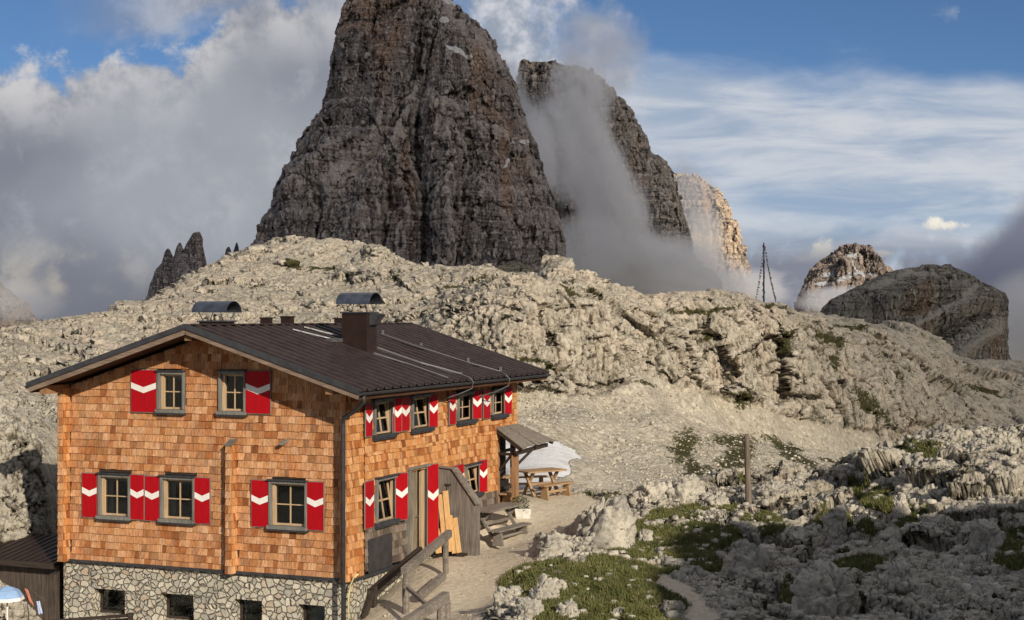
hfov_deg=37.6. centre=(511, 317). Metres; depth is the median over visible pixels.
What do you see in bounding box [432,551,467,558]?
wooden landing
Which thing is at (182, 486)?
window
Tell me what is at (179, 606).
cellar window
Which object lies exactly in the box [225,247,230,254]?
rock pinnacle
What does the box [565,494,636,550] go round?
boulder
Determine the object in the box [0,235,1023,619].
ground
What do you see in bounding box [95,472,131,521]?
window
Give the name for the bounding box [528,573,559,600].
boulder
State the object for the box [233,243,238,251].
rock pinnacle
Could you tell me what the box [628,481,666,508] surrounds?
boulder
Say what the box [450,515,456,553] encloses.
plank
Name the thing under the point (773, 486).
boulder
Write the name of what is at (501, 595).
boulder
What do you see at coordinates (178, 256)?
rock pinnacle
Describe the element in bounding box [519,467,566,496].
picnic table
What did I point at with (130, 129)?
sky
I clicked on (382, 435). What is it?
window
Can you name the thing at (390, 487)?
window
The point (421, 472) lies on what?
inner door
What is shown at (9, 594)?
parasol
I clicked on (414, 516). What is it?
door
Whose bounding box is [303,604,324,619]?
cellar window
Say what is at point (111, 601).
cellar window
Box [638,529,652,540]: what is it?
boulder
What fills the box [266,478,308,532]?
window
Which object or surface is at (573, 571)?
grass
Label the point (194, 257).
rock pinnacle
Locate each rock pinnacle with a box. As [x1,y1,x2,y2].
[145,249,175,299]
[172,232,206,282]
[173,243,184,270]
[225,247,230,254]
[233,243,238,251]
[290,151,295,161]
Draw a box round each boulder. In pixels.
[493,586,517,607]
[513,597,543,619]
[523,530,571,558]
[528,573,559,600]
[555,598,579,618]
[557,578,568,590]
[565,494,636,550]
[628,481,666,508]
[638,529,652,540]
[660,600,685,613]
[662,473,705,504]
[698,490,729,507]
[720,540,775,579]
[756,479,792,494]
[788,559,862,619]
[791,478,804,486]
[821,505,847,547]
[845,464,858,475]
[884,560,912,578]
[892,492,910,519]
[900,452,927,483]
[967,518,1005,555]
[967,575,1008,593]
[991,454,1015,460]
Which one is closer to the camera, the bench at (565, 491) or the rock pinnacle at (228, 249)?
the bench at (565, 491)
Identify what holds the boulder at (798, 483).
on the ground at (596, 341)
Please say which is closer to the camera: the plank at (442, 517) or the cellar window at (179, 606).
the cellar window at (179, 606)
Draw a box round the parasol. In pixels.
[0,586,24,619]
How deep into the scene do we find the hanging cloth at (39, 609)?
35.17 m
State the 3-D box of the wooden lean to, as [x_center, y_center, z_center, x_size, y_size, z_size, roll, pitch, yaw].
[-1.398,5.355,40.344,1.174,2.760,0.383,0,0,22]
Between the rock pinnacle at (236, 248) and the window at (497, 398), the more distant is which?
the rock pinnacle at (236, 248)
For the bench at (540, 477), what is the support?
on the ground at (596, 341)
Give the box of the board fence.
[52,612,132,619]
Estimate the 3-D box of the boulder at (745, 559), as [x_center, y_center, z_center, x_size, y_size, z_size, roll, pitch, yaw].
[5.727,6.218,36.396,1.474,1.659,1.204,0,0,-2]
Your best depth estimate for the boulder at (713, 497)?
44.89 m
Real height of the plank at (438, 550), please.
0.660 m
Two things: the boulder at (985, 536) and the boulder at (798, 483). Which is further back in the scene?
the boulder at (798, 483)
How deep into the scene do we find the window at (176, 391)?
37.88 m
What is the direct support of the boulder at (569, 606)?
on the ground at (596, 341)
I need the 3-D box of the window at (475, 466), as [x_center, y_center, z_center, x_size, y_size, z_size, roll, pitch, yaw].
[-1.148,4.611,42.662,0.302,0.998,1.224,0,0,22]
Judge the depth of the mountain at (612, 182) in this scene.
1512.79 m
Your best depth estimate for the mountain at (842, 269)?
5092.10 m
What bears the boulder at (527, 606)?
on the ground at (596, 341)
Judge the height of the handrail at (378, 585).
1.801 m
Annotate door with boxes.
[411,470,418,551]
[419,469,423,548]
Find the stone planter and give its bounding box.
[512,495,530,518]
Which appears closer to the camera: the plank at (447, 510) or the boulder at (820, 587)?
the boulder at (820, 587)
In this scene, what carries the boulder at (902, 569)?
on the ground at (596, 341)
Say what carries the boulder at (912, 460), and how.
on the ground at (596, 341)
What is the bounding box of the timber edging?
[419,572,446,597]
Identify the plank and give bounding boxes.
[436,528,441,553]
[439,494,445,533]
[443,490,452,551]
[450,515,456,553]
[453,517,460,552]
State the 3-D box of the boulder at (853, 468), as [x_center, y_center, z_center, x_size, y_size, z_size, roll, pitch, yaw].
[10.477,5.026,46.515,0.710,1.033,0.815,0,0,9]
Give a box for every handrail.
[361,547,422,619]
[400,586,450,619]
[401,530,451,614]
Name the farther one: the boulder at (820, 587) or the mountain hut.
the mountain hut
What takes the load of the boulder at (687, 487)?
on the ground at (596, 341)
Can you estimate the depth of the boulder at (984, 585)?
29.16 m
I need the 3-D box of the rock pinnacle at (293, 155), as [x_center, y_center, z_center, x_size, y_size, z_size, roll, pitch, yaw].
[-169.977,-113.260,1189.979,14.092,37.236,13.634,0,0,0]
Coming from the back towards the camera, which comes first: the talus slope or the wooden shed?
the talus slope
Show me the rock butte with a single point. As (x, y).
(963, 313)
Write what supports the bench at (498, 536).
on the ground at (596, 341)
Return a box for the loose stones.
[495,426,1023,619]
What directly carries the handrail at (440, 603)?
on the ground at (596, 341)
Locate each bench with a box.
[489,522,531,546]
[500,490,521,501]
[506,475,548,490]
[537,481,574,499]
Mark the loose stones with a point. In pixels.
(729, 614)
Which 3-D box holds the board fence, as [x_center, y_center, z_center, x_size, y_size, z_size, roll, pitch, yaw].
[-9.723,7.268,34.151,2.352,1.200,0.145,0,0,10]
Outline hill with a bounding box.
[0,282,39,327]
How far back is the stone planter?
43.73 m
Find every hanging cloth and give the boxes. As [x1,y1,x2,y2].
[24,588,33,605]
[36,601,42,614]
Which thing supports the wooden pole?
on the ground at (596, 341)
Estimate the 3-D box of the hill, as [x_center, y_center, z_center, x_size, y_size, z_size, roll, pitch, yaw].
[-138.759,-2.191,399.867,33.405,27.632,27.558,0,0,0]
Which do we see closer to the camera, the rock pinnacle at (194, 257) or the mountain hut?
the mountain hut
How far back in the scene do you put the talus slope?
746.11 m
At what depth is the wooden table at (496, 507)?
42.19 m
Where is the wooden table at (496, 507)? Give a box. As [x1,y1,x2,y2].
[480,502,524,537]
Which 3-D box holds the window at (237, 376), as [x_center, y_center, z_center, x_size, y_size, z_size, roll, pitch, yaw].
[-6.802,1.833,37.390,0.969,1.323,0.770,0,0,22]
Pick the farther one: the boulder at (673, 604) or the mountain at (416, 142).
the mountain at (416, 142)
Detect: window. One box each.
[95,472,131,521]
[100,589,124,613]
[155,369,185,414]
[157,474,196,525]
[167,593,193,619]
[216,369,247,416]
[240,599,261,619]
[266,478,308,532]
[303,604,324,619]
[371,397,397,440]
[374,473,400,528]
[410,392,434,433]
[456,390,477,425]
[464,461,484,496]
[490,387,509,419]
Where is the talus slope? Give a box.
[495,262,538,272]
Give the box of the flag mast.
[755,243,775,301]
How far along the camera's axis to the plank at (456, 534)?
39.95 m
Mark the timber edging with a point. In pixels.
(432, 585)
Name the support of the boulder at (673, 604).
on the ground at (596, 341)
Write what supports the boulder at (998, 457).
on the ground at (596, 341)
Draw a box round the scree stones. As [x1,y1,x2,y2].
[383,376,880,618]
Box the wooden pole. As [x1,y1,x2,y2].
[744,434,751,503]
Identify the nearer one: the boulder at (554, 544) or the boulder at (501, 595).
the boulder at (501, 595)
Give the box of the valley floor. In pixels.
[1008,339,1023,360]
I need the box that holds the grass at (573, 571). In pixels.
[498,433,1023,619]
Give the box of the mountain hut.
[25,292,555,619]
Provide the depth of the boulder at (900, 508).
39.01 m
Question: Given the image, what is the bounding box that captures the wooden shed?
[0,533,63,619]
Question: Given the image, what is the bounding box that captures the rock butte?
[820,264,1010,360]
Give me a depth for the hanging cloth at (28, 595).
35.17 m
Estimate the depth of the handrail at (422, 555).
36.36 m
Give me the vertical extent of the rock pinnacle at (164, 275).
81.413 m
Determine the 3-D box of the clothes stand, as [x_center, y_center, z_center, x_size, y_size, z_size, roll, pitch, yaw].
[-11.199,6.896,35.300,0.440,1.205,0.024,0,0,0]
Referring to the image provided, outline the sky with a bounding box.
[0,0,1023,339]
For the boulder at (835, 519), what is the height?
1.287 m
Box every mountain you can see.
[250,0,566,269]
[516,59,723,293]
[673,173,756,298]
[793,242,893,311]
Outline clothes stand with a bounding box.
[26,586,44,619]
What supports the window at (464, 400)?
in the mountain hut
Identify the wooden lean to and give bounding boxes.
[439,465,481,555]
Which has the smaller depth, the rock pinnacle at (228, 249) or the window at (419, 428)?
the window at (419, 428)
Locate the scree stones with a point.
(633, 458)
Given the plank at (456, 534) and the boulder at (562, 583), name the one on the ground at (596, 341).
the boulder at (562, 583)
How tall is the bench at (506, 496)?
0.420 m
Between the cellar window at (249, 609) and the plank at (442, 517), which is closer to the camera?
the cellar window at (249, 609)

